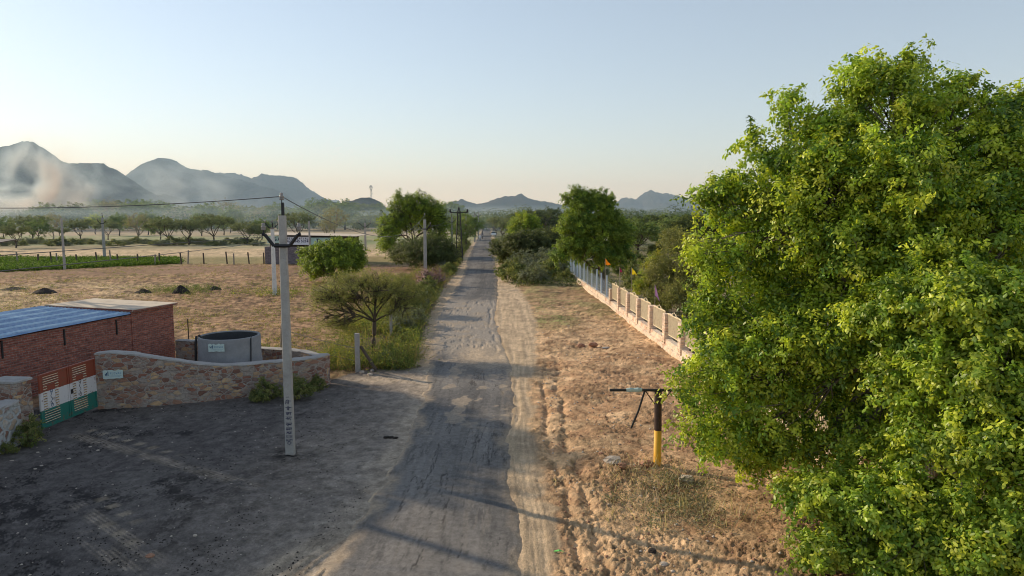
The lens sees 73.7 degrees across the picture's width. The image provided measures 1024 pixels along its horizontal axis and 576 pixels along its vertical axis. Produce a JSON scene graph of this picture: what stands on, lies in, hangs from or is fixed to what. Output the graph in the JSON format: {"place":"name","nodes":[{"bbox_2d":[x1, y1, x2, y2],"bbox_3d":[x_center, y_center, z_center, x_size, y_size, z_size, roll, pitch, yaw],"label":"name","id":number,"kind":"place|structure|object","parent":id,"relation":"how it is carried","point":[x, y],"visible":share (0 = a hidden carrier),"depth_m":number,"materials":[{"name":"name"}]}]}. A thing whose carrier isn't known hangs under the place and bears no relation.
{"place":"outdoors","nodes":[
{"label":"outdoors","id":0,"kind":"place"},
{"bbox_2d":[0,141,194,212],"bbox_3d":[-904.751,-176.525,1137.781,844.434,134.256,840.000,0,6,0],"label":"hill","id":1,"kind":"structure","parent":0,"point":[33,174],"depth_m":1081.98,"materials":[{"name":"stone"}]},
{"bbox_2d":[0,237,259,255],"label":"overhead wire","id":2,"kind":"object","parent":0,"point":[117,247],"visible":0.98,"depth_m":55.67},
{"bbox_2d":[126,158,301,209],"bbox_3d":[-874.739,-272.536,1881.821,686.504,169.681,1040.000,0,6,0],"label":"hill","id":3,"kind":"structure","parent":0,"point":[161,176],"depth_m":1810.36,"materials":[{"name":"stone"}]},
{"bbox_2d":[216,172,326,205],"bbox_3d":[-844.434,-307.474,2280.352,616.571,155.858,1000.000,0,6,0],"label":"hill","id":4,"kind":"structure","parent":0,"point":[297,190],"depth_m":2232.11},
{"bbox_2d":[307,197,383,212],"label":"hill","id":5,"kind":"structure","parent":0,"point":[367,200],"depth_m":878.12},
{"bbox_2d":[316,228,521,575],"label":"road","id":6,"kind":"structure","parent":0,"point":[442,503],"depth_m":17.33,"materials":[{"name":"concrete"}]},
{"bbox_2d":[446,194,568,213],"bbox_3d":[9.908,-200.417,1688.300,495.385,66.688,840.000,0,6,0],"label":"hill","id":7,"kind":"structure","parent":0,"point":[505,203],"depth_m":1630.52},
{"bbox_2d":[0,225,1023,575],"bbox_3d":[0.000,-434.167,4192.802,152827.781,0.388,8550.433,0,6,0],"label":"ground","id":8,"kind":"structure","parent":0,"point":[378,405],"depth_m":18.49,"materials":[{"name":"soil"}]},
{"bbox_2d":[0,441,20,454],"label":"bush","id":9,"kind":"object","parent":8,"relation":"on","point":[11,448],"visible":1,"depth_m":18.69,"materials":[{"name":"green plant"}]},
{"bbox_2d":[0,399,22,453],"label":"rubble wall","id":10,"kind":"structure","parent":8,"relation":"on","point":[10,415],"depth_m":19.18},
{"bbox_2d":[0,376,34,433],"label":"gate pillar","id":11,"kind":"structure","parent":8,"relation":"on","point":[16,388],"depth_m":20.03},
{"bbox_2d":[0,223,35,247],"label":"thorn tree","id":12,"kind":"object","parent":8,"relation":"on","point":[7,230],"visible":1,"depth_m":139.34,"materials":[{"name":"green plant"}]},
{"bbox_2d":[10,413,46,447],"bbox_3d":[-13.943,4.068,19.567,0.983,0.937,1.316,-4,7,-36],"label":"bush","id":13,"kind":"object","parent":8,"relation":"on","point":[30,429],"visible":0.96,"depth_m":19.47,"materials":[{"name":"green plant"}]},
{"bbox_2d":[8,214,52,238],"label":"thorn tree","id":14,"kind":"object","parent":8,"relation":"on","point":[19,221],"visible":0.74,"depth_m":179.54,"materials":[{"name":"green plant"}]},
{"bbox_2d":[24,218,54,237],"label":"round tree","id":15,"kind":"object","parent":8,"relation":"on","point":[43,227],"visible":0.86,"depth_m":172.37,"materials":[{"name":"green plant"}]},
{"bbox_2d":[21,202,68,230],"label":"round tree","id":16,"kind":"object","parent":8,"relation":"on","point":[33,210],"visible":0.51,"depth_m":303.94,"materials":[{"name":"green plant"}]},
{"bbox_2d":[63,218,95,238],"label":"thorn tree","id":17,"kind":"object","parent":8,"relation":"on","point":[72,224],"visible":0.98,"depth_m":176.97,"materials":[{"name":"green plant"}]},
{"bbox_2d":[63,201,98,229],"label":"round tree","id":18,"kind":"object","parent":8,"relation":"on","point":[76,205],"visible":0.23,"depth_m":327.91,"materials":[{"name":"green plant"}]},
{"bbox_2d":[0,298,177,396],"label":"brick building","id":19,"kind":"structure","parent":8,"relation":"on","point":[36,341],"depth_m":27.12,"materials":[{"name":"red brick"}]},
{"bbox_2d":[0,254,185,271],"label":"green crop","id":20,"kind":"object","parent":8,"relation":"on","point":[7,262],"visible":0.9,"depth_m":91.23,"materials":[{"name":"plant"}]},
{"bbox_2d":[87,198,121,228],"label":"bare tree","id":21,"kind":"object","parent":8,"relation":"on","point":[110,204],"visible":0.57,"depth_m":354.92,"materials":[{"name":"green plant"}]},
{"bbox_2d":[93,220,122,239],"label":"thorn tree","id":22,"kind":"object","parent":8,"relation":"on","point":[113,225],"visible":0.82,"depth_m":186.92,"materials":[{"name":"green plant"}]},
{"bbox_2d":[104,212,132,235],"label":"round tree","id":23,"kind":"object","parent":8,"relation":"on","point":[117,217],"visible":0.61,"depth_m":223.96,"materials":[{"name":"green plant"}]},
{"bbox_2d":[114,198,156,229],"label":"round tree","id":24,"kind":"object","parent":8,"relation":"on","point":[145,207],"visible":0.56,"depth_m":315.02,"materials":[{"name":"green plant"}]},
{"bbox_2d":[121,210,149,238],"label":"bare tree","id":25,"kind":"object","parent":8,"relation":"on","point":[128,222],"visible":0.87,"depth_m":167.17,"materials":[{"name":"green plant"}]},
{"bbox_2d":[133,210,157,234],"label":"round tree","id":26,"kind":"object","parent":8,"relation":"on","point":[148,215],"visible":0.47,"depth_m":233.37,"materials":[{"name":"green plant"}]},
{"bbox_2d":[140,217,186,236],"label":"thorn tree","id":27,"kind":"object","parent":8,"relation":"on","point":[164,223],"visible":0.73,"depth_m":154.32,"materials":[{"name":"green plant"}]},
{"bbox_2d":[125,282,232,293],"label":"grass","id":28,"kind":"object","parent":8,"relation":"on","point":[168,289],"visible":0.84,"depth_m":59.58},
{"bbox_2d":[1,399,367,575],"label":"yard chips","id":29,"kind":"object","parent":8,"relation":"on","point":[178,508],"visible":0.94,"depth_m":15.24,"materials":[{"name":"gravel"}]},
{"bbox_2d":[167,219,207,244],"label":"thorn tree","id":30,"kind":"object","parent":8,"relation":"on","point":[190,226],"visible":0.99,"depth_m":154.36,"materials":[{"name":"green plant"}]},
{"bbox_2d":[0,398,378,575],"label":"tar crumbs","id":31,"kind":"object","parent":8,"relation":"on","point":[175,499],"visible":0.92,"depth_m":15.81,"materials":[{"name":"stone"}]},
{"bbox_2d":[0,263,381,359],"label":"field weeds","id":32,"kind":"object","parent":8,"relation":"on","point":[189,307],"visible":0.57,"depth_m":49.24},
{"bbox_2d":[0,263,409,346],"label":"field stubble","id":33,"kind":"object","parent":8,"relation":"on","point":[300,320],"visible":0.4,"depth_m":56.06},
{"bbox_2d":[185,202,226,230],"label":"round tree","id":34,"kind":"object","parent":8,"relation":"on","point":[201,209],"visible":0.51,"depth_m":304.99,"materials":[{"name":"green plant"}]},
{"bbox_2d":[94,350,330,408],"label":"rubble wall","id":35,"kind":"structure","parent":8,"relation":"on","point":[148,380],"depth_m":23.73,"materials":[{"name":"stone"}]},
{"bbox_2d":[37,358,97,428],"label":"gate","id":36,"kind":"structure","parent":35,"relation":"attached to","point":[66,395],"depth_m":21.68,"materials":[{"name":"multicoloured metal"}]},
{"bbox_2d":[103,369,122,378],"bbox_3d":[-13.450,2.907,23.010,0.620,0.329,0.011,-1,6,-12],"label":"sign","id":37,"kind":"object","parent":35,"relation":"attached to","point":[111,374],"visible":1,"depth_m":23.01,"materials":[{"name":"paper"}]},
{"bbox_2d":[188,214,236,243],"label":"thorn tree","id":38,"kind":"object","parent":8,"relation":"on","point":[214,220],"visible":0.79,"depth_m":162.08,"materials":[{"name":"green plant"}]},
{"bbox_2d":[194,330,262,362],"bbox_3d":[-11.085,2.773,26.683,2.550,2.106,2.387,0,6,0],"label":"water tank","id":39,"kind":"object","parent":8,"relation":"on","point":[242,345],"visible":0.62,"depth_m":25.90,"materials":[{"name":"concrete"}]},
{"bbox_2d":[217,205,244,232],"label":"round tree","id":40,"kind":"object","parent":8,"relation":"on","point":[231,213],"visible":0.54,"depth_m":261.28,"materials":[{"name":"green plant"}]},
{"bbox_2d":[229,221,261,244],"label":"thorn tree","id":41,"kind":"object","parent":8,"relation":"on","point":[254,226],"visible":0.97,"depth_m":154.76,"materials":[{"name":"green plant"}]},
{"bbox_2d":[175,339,318,360],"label":"rubble wall","id":42,"kind":"structure","parent":8,"relation":"on","point":[184,348],"depth_m":28.92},
{"bbox_2d":[253,376,281,402],"bbox_3d":[-8.670,3.572,24.184,1.025,0.943,1.290,3,7,30],"label":"bush","id":43,"kind":"object","parent":8,"relation":"on","point":[275,393],"visible":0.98,"depth_m":24.14,"materials":[{"name":"green plant"}]},
{"bbox_2d":[264,220,277,294],"bbox_3d":[-19.633,-2.333,56.157,1.188,6.500,0.309,0,6,0],"label":"power pole","id":44,"kind":"object","parent":8,"relation":"on","point":[273,262],"visible":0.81,"depth_m":56.14,"materials":[{"name":"white concrete"}]},
{"bbox_2d":[218,285,333,296],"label":"grass","id":45,"kind":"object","parent":8,"relation":"on","point":[278,290],"visible":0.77,"depth_m":56.75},
{"bbox_2d":[261,193,300,454],"bbox_3d":[-6.090,1.176,18.371,1.068,7.420,0.260,0,6,0],"label":"power pole","id":46,"kind":"object","parent":8,"relation":"on","point":[283,246],"visible":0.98,"depth_m":18.36,"materials":[{"name":"concrete"}]},
{"bbox_2d":[0,242,264,271],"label":"overhead wire","id":47,"kind":"object","parent":46,"relation":"attached to","point":[113,259],"visible":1,"depth_m":44.48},
{"bbox_2d":[10,196,278,208],"bbox_3d":[-15.045,-2.514,19.696,18.213,0.441,0.022,1,6,10],"label":"overhead wire","id":48,"kind":"object","parent":46,"relation":"attached to","point":[156,204],"visible":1,"depth_m":18.72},
{"bbox_2d":[273,211,316,232],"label":"thorn tree","id":49,"kind":"object","parent":8,"relation":"on","point":[293,218],"visible":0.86,"depth_m":186.00,"materials":[{"name":"green plant"}]},
{"bbox_2d":[279,373,317,399],"bbox_3d":[-7.547,3.526,24.287,1.421,1.020,1.078,-2,6,-16],"label":"bush","id":50,"kind":"object","parent":8,"relation":"on","point":[309,390],"visible":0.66,"depth_m":24.25,"materials":[{"name":"green plant"}]},
{"bbox_2d":[259,232,366,263],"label":"roadside shop","id":51,"kind":"structure","parent":8,"relation":"on","point":[302,240],"depth_m":93.06,"materials":[{"name":"white metal"}]},
{"bbox_2d":[307,373,329,390],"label":"bush","id":52,"kind":"object","parent":8,"relation":"on","point":[317,380],"visible":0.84,"depth_m":25.62,"materials":[{"name":"green plant"}]},
{"bbox_2d":[303,197,333,227],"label":"round tree","id":53,"kind":"object","parent":8,"relation":"on","point":[319,202],"visible":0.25,"depth_m":393.39,"materials":[{"name":"green plant"}]},
{"bbox_2d":[266,340,376,371],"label":"wall side weeds","id":54,"kind":"object","parent":8,"relation":"on","point":[335,357],"depth_m":30.01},
{"bbox_2d":[294,234,370,282],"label":"round tree","id":55,"kind":"object","parent":8,"relation":"on","point":[334,254],"visible":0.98,"depth_m":66.58,"materials":[{"name":"green plant"}]},
{"bbox_2d":[319,204,349,232],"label":"bare tree","id":56,"kind":"object","parent":8,"relation":"on","point":[336,218],"visible":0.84,"depth_m":186.97,"materials":[{"name":"green plant"}]},
{"bbox_2d":[324,198,360,229],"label":"round tree","id":57,"kind":"object","parent":8,"relation":"on","point":[343,205],"visible":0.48,"depth_m":327.86,"materials":[{"name":"green plant"}]},
{"bbox_2d":[354,333,360,372],"bbox_3d":[-6.463,2.803,28.565,0.194,1.853,0.159,0,7,0],"label":"fence post","id":58,"kind":"object","parent":8,"relation":"on","point":[357,351],"visible":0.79,"depth_m":28.50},
{"bbox_2d":[301,267,426,352],"bbox_3d":[-6.973,1.140,32.376,5.881,4.410,3.908,-1,6,-11],"label":"thorn tree","id":59,"kind":"object","parent":8,"relation":"on","point":[342,296],"visible":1,"depth_m":31.70,"materials":[{"name":"green plant"}]},
{"bbox_2d":[0,204,741,229],"bbox_3d":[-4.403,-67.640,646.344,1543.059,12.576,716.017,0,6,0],"label":"wood","id":60,"kind":"object","parent":8,"relation":"on","point":[360,218],"visible":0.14,"depth_m":305.68,"materials":[{"name":"green plant"}]},
{"bbox_2d":[298,249,466,372],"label":"verge grass","id":61,"kind":"structure","parent":8,"relation":"on","point":[396,352],"depth_m":34.09,"materials":[{"name":"plant"}]},
{"bbox_2d":[382,310,418,334],"bbox_3d":[-6.230,1.913,38.241,2.113,1.327,2.350,2,6,19],"label":"roadside shrub","id":62,"kind":"object","parent":8,"relation":"on","point":[411,323],"visible":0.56,"depth_m":37.88,"materials":[{"name":"green plant"}]},
{"bbox_2d":[382,271,441,308],"bbox_3d":[-7.159,0.429,45.354,3.877,3.239,3.494,5,8,39],"label":"thorn tree","id":63,"kind":"object","parent":8,"relation":"on","point":[410,283],"visible":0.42,"depth_m":45.33,"materials":[{"name":"green plant"}]},
{"bbox_2d":[371,188,454,255],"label":"round tree","id":64,"kind":"object","parent":8,"relation":"on","point":[404,208],"visible":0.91,"depth_m":108.24,"materials":[{"name":"green plant"}]},
{"bbox_2d":[397,305,431,324],"bbox_3d":[-5.892,1.666,40.445,2.174,1.347,2.445,6,8,42],"label":"roadside shrub","id":65,"kind":"object","parent":8,"relation":"on","point":[421,313],"visible":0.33,"depth_m":40.34,"materials":[{"name":"green plant"}]},
{"bbox_2d":[384,230,462,269],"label":"thorn tree","id":66,"kind":"object","parent":8,"relation":"on","point":[438,249],"visible":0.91,"depth_m":82.16,"materials":[{"name":"green plant"}]},
{"bbox_2d":[418,213,430,273],"bbox_3d":[-8.236,-3.532,64.701,1.188,7.100,0.303,0,6,0],"label":"power pole","id":67,"kind":"object","parent":8,"relation":"on","point":[424,229],"visible":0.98,"depth_m":64.57,"materials":[{"name":"concrete"}]},
{"bbox_2d":[420,275,438,290],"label":"roadside shrub","id":68,"kind":"object","parent":8,"relation":"on","point":[432,283],"visible":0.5,"depth_m":56.98,"materials":[{"name":"green plant"}]},
{"bbox_2d":[410,264,449,285],"bbox_3d":[-8.033,-0.810,59.997,4.353,2.775,10.908,1,6,6],"label":"leafless shrub","id":69,"kind":"object","parent":8,"relation":"on","point":[423,274],"visible":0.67,"depth_m":61.79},
{"bbox_2d":[442,200,470,215],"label":"round tree","id":70,"kind":"object","parent":8,"relation":"on","point":[456,206],"visible":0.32,"depth_m":334.80,"materials":[{"name":"green plant"}]},
{"bbox_2d":[449,207,467,260],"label":"lattice pole","id":71,"kind":"object","parent":8,"relation":"on","point":[460,233],"visible":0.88,"depth_m":99.40,"materials":[{"name":"black metal"}]},
{"bbox_2d":[448,212,484,244],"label":"round tree","id":72,"kind":"object","parent":8,"relation":"on","point":[473,223],"visible":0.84,"depth_m":135.29,"materials":[{"name":"green plant"}]},
{"bbox_2d":[484,236,530,259],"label":"thorn tree","id":73,"kind":"object","parent":8,"relation":"on","point":[496,247],"visible":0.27,"depth_m":88.39,"materials":[{"name":"green plant"}]},
{"bbox_2d":[496,257,529,281],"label":"scrub bush","id":74,"kind":"object","parent":8,"relation":"on","point":[503,274],"visible":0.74,"depth_m":67.57,"materials":[{"name":"green plant"}]},
{"bbox_2d":[504,249,541,268],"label":"scrub bush","id":75,"kind":"object","parent":8,"relation":"on","point":[527,255],"visible":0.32,"depth_m":79.28,"materials":[{"name":"green plant"}]},
{"bbox_2d":[504,210,542,234],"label":"thorn tree","id":76,"kind":"object","parent":8,"relation":"on","point":[525,220],"visible":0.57,"depth_m":110.51,"materials":[{"name":"green plant"}]},
{"bbox_2d":[500,227,554,256],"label":"thorn tree","id":77,"kind":"object","parent":8,"relation":"on","point":[517,241],"visible":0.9,"depth_m":83.42,"materials":[{"name":"green plant"}]},
{"bbox_2d":[516,261,551,284],"bbox_3d":[2.156,-1.414,65.064,3.344,2.495,3.612,1,6,13],"label":"scrub bush","id":78,"kind":"object","parent":8,"relation":"on","point":[535,274],"visible":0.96,"depth_m":64.63,"materials":[{"name":"green plant"}]},
{"bbox_2d":[521,246,549,268],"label":"scrub bush","id":79,"kind":"object","parent":8,"relation":"on","point":[529,259],"visible":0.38,"depth_m":78.18,"materials":[{"name":"green plant"}]},
{"bbox_2d":[522,205,568,229],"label":"belt tree","id":80,"kind":"object","parent":8,"relation":"on","point":[545,221],"visible":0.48,"depth_m":158.40,"materials":[{"name":"green plant"}]},
{"bbox_2d":[533,256,561,279],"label":"scrub bush","id":81,"kind":"object","parent":8,"relation":"on","point":[548,265],"visible":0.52,"depth_m":69.37,"materials":[{"name":"green plant"}]},
{"bbox_2d":[527,226,568,253],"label":"thorn tree","id":82,"kind":"object","parent":8,"relation":"on","point":[552,234],"visible":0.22,"depth_m":91.66,"materials":[{"name":"green plant"}]},
{"bbox_2d":[494,236,621,287],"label":"scrub floor","id":83,"kind":"structure","parent":8,"relation":"on","point":[553,281],"depth_m":64.40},
{"bbox_2d":[545,184,638,290],"bbox_3d":[6.772,-3.992,57.401,8.087,9.663,5.589,0,6,0],"label":"round tree","id":84,"kind":"object","parent":8,"relation":"on","point":[586,225],"visible":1,"depth_m":56.57,"materials":[{"name":"green plant"}]},
{"bbox_2d":[621,263,646,288],"bbox_3d":[11.248,-1.075,61.916,3.324,2.457,3.218,-3,7,-30],"label":"scrub bush","id":85,"kind":"object","parent":8,"relation":"on","point":[629,278],"visible":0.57,"depth_m":61.77,"materials":[{"name":"green plant"}]},
{"bbox_2d":[636,298,643,323],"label":"fence pillar","id":86,"kind":"structure","parent":8,"relation":"on","point":[638,308],"depth_m":39.62,"materials":[{"name":"stone"}]},
{"bbox_2d":[640,298,650,320],"bbox_3d":[7.511,1.150,38.347,0.037,1.251,2.395,0,5,-2],"label":"iron railing","id":87,"kind":"object","parent":86,"relation":"attached to","point":[644,309],"visible":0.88,"depth_m":38.61,"materials":[{"name":"beige paint"}]},
{"bbox_2d":[630,250,650,267],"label":"scrub bush","id":88,"kind":"object","parent":8,"relation":"on","point":[641,258],"visible":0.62,"depth_m":85.74,"materials":[{"name":"green plant"}]},
{"bbox_2d":[618,215,667,255],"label":"belt tree","id":89,"kind":"object","parent":8,"relation":"on","point":[651,231],"visible":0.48,"depth_m":109.84,"materials":[{"name":"green plant"}]},
{"bbox_2d":[627,249,666,301],"bbox_3d":[8.989,-0.359,45.775,1.850,4.617,3.187,6,8,43],"label":"thorn tree","id":90,"kind":"object","parent":8,"relation":"on","point":[643,286],"visible":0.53,"depth_m":45.61,"materials":[{"name":"green plant"}]},
{"bbox_2d":[647,305,656,332],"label":"fence pillar","id":91,"kind":"structure","parent":8,"relation":"on","point":[650,325],"depth_m":36.65,"materials":[{"name":"stone"}]},
{"bbox_2d":[653,304,665,329],"bbox_3d":[7.613,1.469,35.315,0.038,1.251,2.395,0,5,-2],"label":"iron railing","id":92,"kind":"object","parent":91,"relation":"attached to","point":[656,310],"visible":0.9,"depth_m":35.62,"materials":[{"name":"beige paint"}]},
{"bbox_2d":[610,387,695,465],"bbox_3d":[3.637,3.709,17.567,2.280,2.349,0.196,0,6,0],"label":"post","id":93,"kind":"object","parent":8,"relation":"on","point":[657,428],"visible":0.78,"depth_m":17.46,"materials":[{"name":"metal"}]},
{"bbox_2d":[632,213,680,243],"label":"belt tree","id":94,"kind":"object","parent":8,"relation":"on","point":[655,218],"visible":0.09,"depth_m":135.94,"materials":[{"name":"green plant"}]},
{"bbox_2d":[662,313,672,343],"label":"fence pillar","id":95,"kind":"structure","parent":8,"relation":"on","point":[665,325],"depth_m":33.57,"materials":[{"name":"stone"}]},
{"bbox_2d":[667,313,681,340],"bbox_3d":[7.693,1.778,32.379,0.037,1.251,2.395,-1,5,-2],"label":"iron railing","id":96,"kind":"object","parent":95,"relation":"attached to","point":[671,324],"visible":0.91,"depth_m":32.50,"materials":[{"name":"beige paint"}]},
{"bbox_2d":[552,453,784,538],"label":"dry stalks","id":97,"kind":"object","parent":8,"relation":"on","point":[683,503],"visible":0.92,"depth_m":15.59,"materials":[{"name":"plant"}]},
{"bbox_2d":[653,214,698,238],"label":"belt tree","id":98,"kind":"object","parent":8,"relation":"on","point":[667,220],"visible":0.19,"depth_m":126.13,"materials":[{"name":"green plant"}]},
{"bbox_2d":[638,219,715,318],"bbox_3d":[10.988,-1.175,44.754,6.222,6.623,5.399,-6,8,-43],"label":"feathery tree","id":99,"kind":"object","parent":8,"relation":"on","point":[673,240],"visible":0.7,"depth_m":44.42,"materials":[{"name":"green plant"}]},
{"bbox_2d":[539,313,826,575],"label":"soil clods","id":100,"kind":"object","parent":8,"relation":"on","point":[656,568],"visible":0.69,"depth_m":16.82,"materials":[{"name":"brown soil"}]},
{"bbox_2d":[677,322,689,355],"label":"fence pillar","id":101,"kind":"structure","parent":8,"relation":"on","point":[681,344],"depth_m":30.80,"materials":[{"name":"stone"}]},
{"bbox_2d":[595,457,778,534],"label":"dry weeds","id":102,"kind":"object","parent":8,"relation":"on","point":[672,484],"visible":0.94,"depth_m":15.52,"materials":[{"name":"plant"}]},
{"bbox_2d":[657,214,731,242],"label":"belt tree","id":103,"kind":"object","parent":8,"relation":"on","point":[688,221],"visible":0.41,"depth_m":119.40,"materials":[{"name":"green plant"}]},
{"bbox_2d":[536,304,858,572],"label":"sand chips","id":104,"kind":"object","parent":8,"relation":"on","point":[713,536],"visible":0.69,"depth_m":18.97,"materials":[{"name":"stone"}]},
{"bbox_2d":[569,243,828,352],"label":"scrub floor","id":105,"kind":"structure","parent":8,"relation":"on","point":[643,249],"depth_m":67.58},
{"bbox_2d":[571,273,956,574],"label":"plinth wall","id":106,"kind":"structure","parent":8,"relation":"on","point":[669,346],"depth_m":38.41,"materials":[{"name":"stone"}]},
{"bbox_2d":[652,33,1023,575],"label":"broad leaved tree","id":107,"kind":"object","parent":8,"relation":"on","point":[925,326],"visible":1,"depth_m":13.44,"materials":[{"name":"green plant"}]},
{"bbox_3d":[6.679,-1.119,63.263,0.130,2.400,0.140,1,7,0],"label":"fence post","id":108,"kind":"object","parent":8,"relation":"on","visible":0},
{"bbox_2d":[568,263,610,297],"bbox_3d":[6.462,-1.762,68.388,0.015,1.207,38.628,0,6,-2],"label":"wire netting","id":109,"kind":"object","parent":108,"relation":"attached to","point":[602,280],"visible":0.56,"depth_m":57.96,"materials":[{"name":"blue paint"}]},
{"bbox_2d":[0,0,1023,207],"label":"sky","id":110,"kind":"structure","parent":0,"point":[474,101],"materials":[{"name":"blue"}]},
{"bbox_2d":[614,190,705,214],"bbox_3d":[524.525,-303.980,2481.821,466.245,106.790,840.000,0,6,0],"label":"hill","id":111,"kind":"structure","parent":0,"point":[649,200],"depth_m":2417.13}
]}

